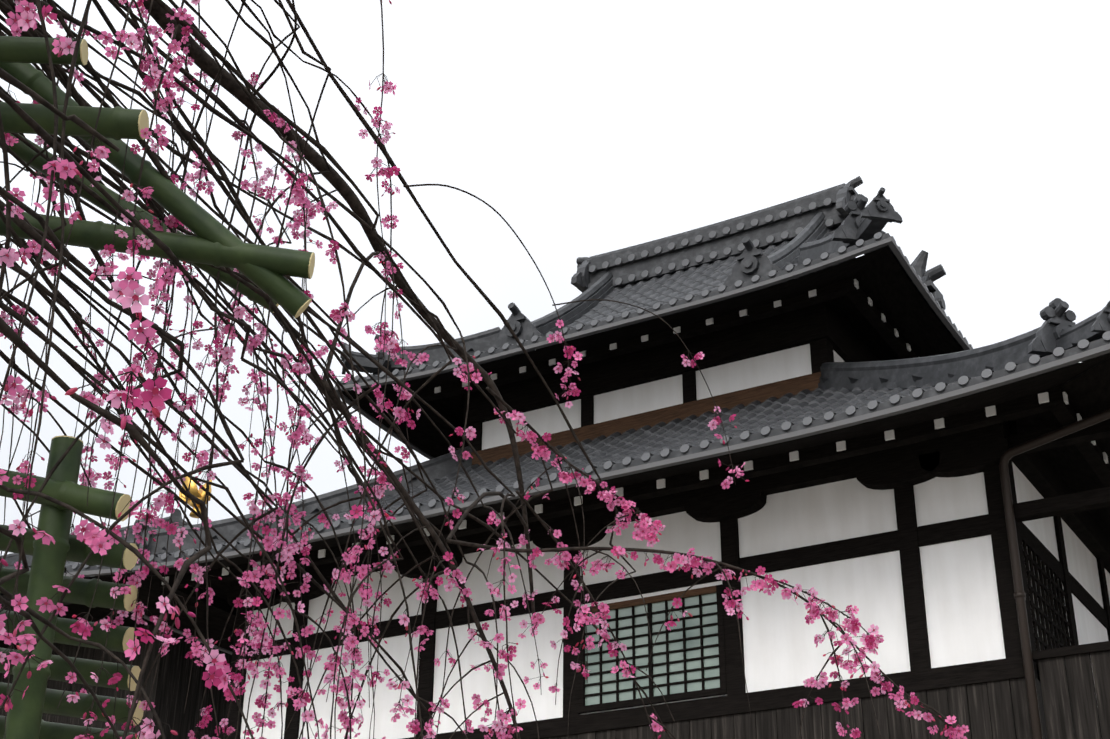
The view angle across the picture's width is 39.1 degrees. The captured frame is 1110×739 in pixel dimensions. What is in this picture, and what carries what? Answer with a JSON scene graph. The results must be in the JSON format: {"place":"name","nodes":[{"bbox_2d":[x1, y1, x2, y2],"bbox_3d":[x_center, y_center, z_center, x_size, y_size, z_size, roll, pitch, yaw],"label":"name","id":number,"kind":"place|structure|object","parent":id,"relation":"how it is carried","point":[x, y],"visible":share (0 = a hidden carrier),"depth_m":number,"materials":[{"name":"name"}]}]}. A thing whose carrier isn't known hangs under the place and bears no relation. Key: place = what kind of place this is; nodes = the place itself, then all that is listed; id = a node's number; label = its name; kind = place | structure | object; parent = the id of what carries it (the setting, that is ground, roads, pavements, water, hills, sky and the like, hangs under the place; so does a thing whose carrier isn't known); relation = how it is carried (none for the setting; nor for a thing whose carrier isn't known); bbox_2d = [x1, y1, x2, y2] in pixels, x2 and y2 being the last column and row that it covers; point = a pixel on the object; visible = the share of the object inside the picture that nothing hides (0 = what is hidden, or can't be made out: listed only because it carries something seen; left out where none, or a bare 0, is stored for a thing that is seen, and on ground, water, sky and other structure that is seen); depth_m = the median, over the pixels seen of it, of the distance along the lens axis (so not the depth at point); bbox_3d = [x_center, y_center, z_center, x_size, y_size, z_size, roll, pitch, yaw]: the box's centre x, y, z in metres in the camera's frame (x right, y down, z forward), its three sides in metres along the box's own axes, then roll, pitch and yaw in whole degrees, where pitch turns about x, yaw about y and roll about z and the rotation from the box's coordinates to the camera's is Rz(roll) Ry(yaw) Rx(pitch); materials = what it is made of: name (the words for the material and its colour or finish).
{"place":"outdoors","nodes":[
{"label":"outdoors","id":0,"kind":"place"},
{"bbox_2d":[0,624,231,738],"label":"hall walls","id":1,"kind":"structure","parent":0,"point":[168,695],"depth_m":26.07,"materials":[{"name":"black wood"}]},
{"bbox_2d":[0,595,153,649],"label":"hall eaves","id":2,"kind":"object","parent":1,"relation":"attached to","point":[97,613],"depth_m":25.71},
{"bbox_2d":[0,508,188,595],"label":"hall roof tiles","id":3,"kind":"object","parent":1,"relation":"on","point":[11,559],"visible":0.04,"depth_m":33.59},
{"bbox_2d":[179,476,211,517],"bbox_3d":[-7.647,2.655,33.210,0.678,1.006,0.674,7,-26,-12],"label":"gold ornament","id":4,"kind":"object","parent":3,"relation":"on","point":[197,493],"visible":0.56,"depth_m":33.00,"materials":[{"name":"gold metal"}]},
{"bbox_2d":[0,0,1109,554],"label":"sky","id":5,"kind":"structure","parent":0,"point":[591,127],"materials":[{"name":"white"}]},
{"bbox_2d":[66,176,1109,577],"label":"building roof tiles","id":6,"kind":"object","parent":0,"point":[844,386],"visible":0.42,"depth_m":20.48,"materials":[{"name":"grey tile"}]},
{"bbox_2d":[72,198,1109,576],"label":"roof end tiles","id":7,"kind":"object","parent":6,"relation":"attached to","point":[916,394],"visible":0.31,"depth_m":18.99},
{"bbox_2d":[585,593,719,705],"bbox_3d":[1.065,3.083,17.147,1.660,1.050,0.062,-14,-29,28],"label":"window glass","id":8,"kind":"object","parent":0,"point":[679,677],"visible":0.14,"depth_m":17.08,"materials":[{"name":"green glass"}]},
{"bbox_2d":[240,344,1109,738],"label":"plaster walls","id":9,"kind":"structure","parent":0,"point":[962,608],"depth_m":17.47,"materials":[{"name":"white paint"}]},
{"bbox_2d":[999,408,1109,738],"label":"drainpipe","id":10,"kind":"object","parent":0,"point":[1019,593],"visible":1,"depth_m":15.19,"materials":[{"name":"black metal"}]},
{"label":"ground","id":11,"kind":"structure","parent":0,"visible":0},
{"bbox_2d":[0,36,312,738],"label":"bamboo poles","id":12,"kind":"object","parent":11,"relation":"on","point":[218,244],"visible":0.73,"depth_m":4.13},
{"bbox_2d":[52,39,314,738],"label":"bamboo cut ends","id":13,"kind":"object","parent":12,"relation":"attached to","point":[130,558],"visible":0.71,"depth_m":4.13,"materials":[{"name":"beige"}]},
{"bbox_2d":[160,271,1109,738],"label":"timber framing","id":14,"kind":"object","parent":11,"relation":"on","point":[904,461],"visible":0.52,"depth_m":17.13,"materials":[{"name":"black wood"}]},
{"bbox_2d":[64,237,1109,654],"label":"building eave boards","id":15,"kind":"object","parent":14,"relation":"attached to","point":[960,339],"visible":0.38,"depth_m":18.18,"materials":[{"name":"black wood"}]},
{"bbox_2d":[80,246,1109,651],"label":"building soffits","id":16,"kind":"object","parent":14,"relation":"attached to","point":[890,290],"visible":0.23,"depth_m":19.21,"materials":[{"name":"black wood"}]},
{"bbox_2d":[162,279,1107,584],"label":"rafter ends","id":17,"kind":"object","parent":14,"relation":"attached to","point":[890,435],"visible":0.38,"depth_m":17.54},
{"bbox_2d":[471,372,820,613],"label":"brown building beams","id":18,"kind":"structure","parent":14,"relation":"attached to","point":[746,397],"depth_m":20.41,"materials":[{"name":"brown wood"}]},
{"bbox_2d":[542,650,1109,738],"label":"wood siding","id":19,"kind":"object","parent":14,"relation":"attached to","point":[1071,706],"visible":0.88,"depth_m":15.08,"materials":[{"name":"brown wood"}]},
{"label":"cherry tree trunk and limbs","id":20,"kind":"object","parent":11,"relation":"on","visible":0},
{"bbox_2d":[0,0,963,738],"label":"cherry tree","id":21,"kind":"object","parent":20,"relation":"attached to","point":[252,98],"visible":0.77,"depth_m":4.64,"materials":[{"name":"brown plant"}]},
{"bbox_2d":[0,0,968,738],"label":"cherry blossoms","id":22,"kind":"object","parent":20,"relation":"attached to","point":[92,534],"visible":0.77,"depth_m":4.53,"materials":[{"name":"pink plant"}]}
]}

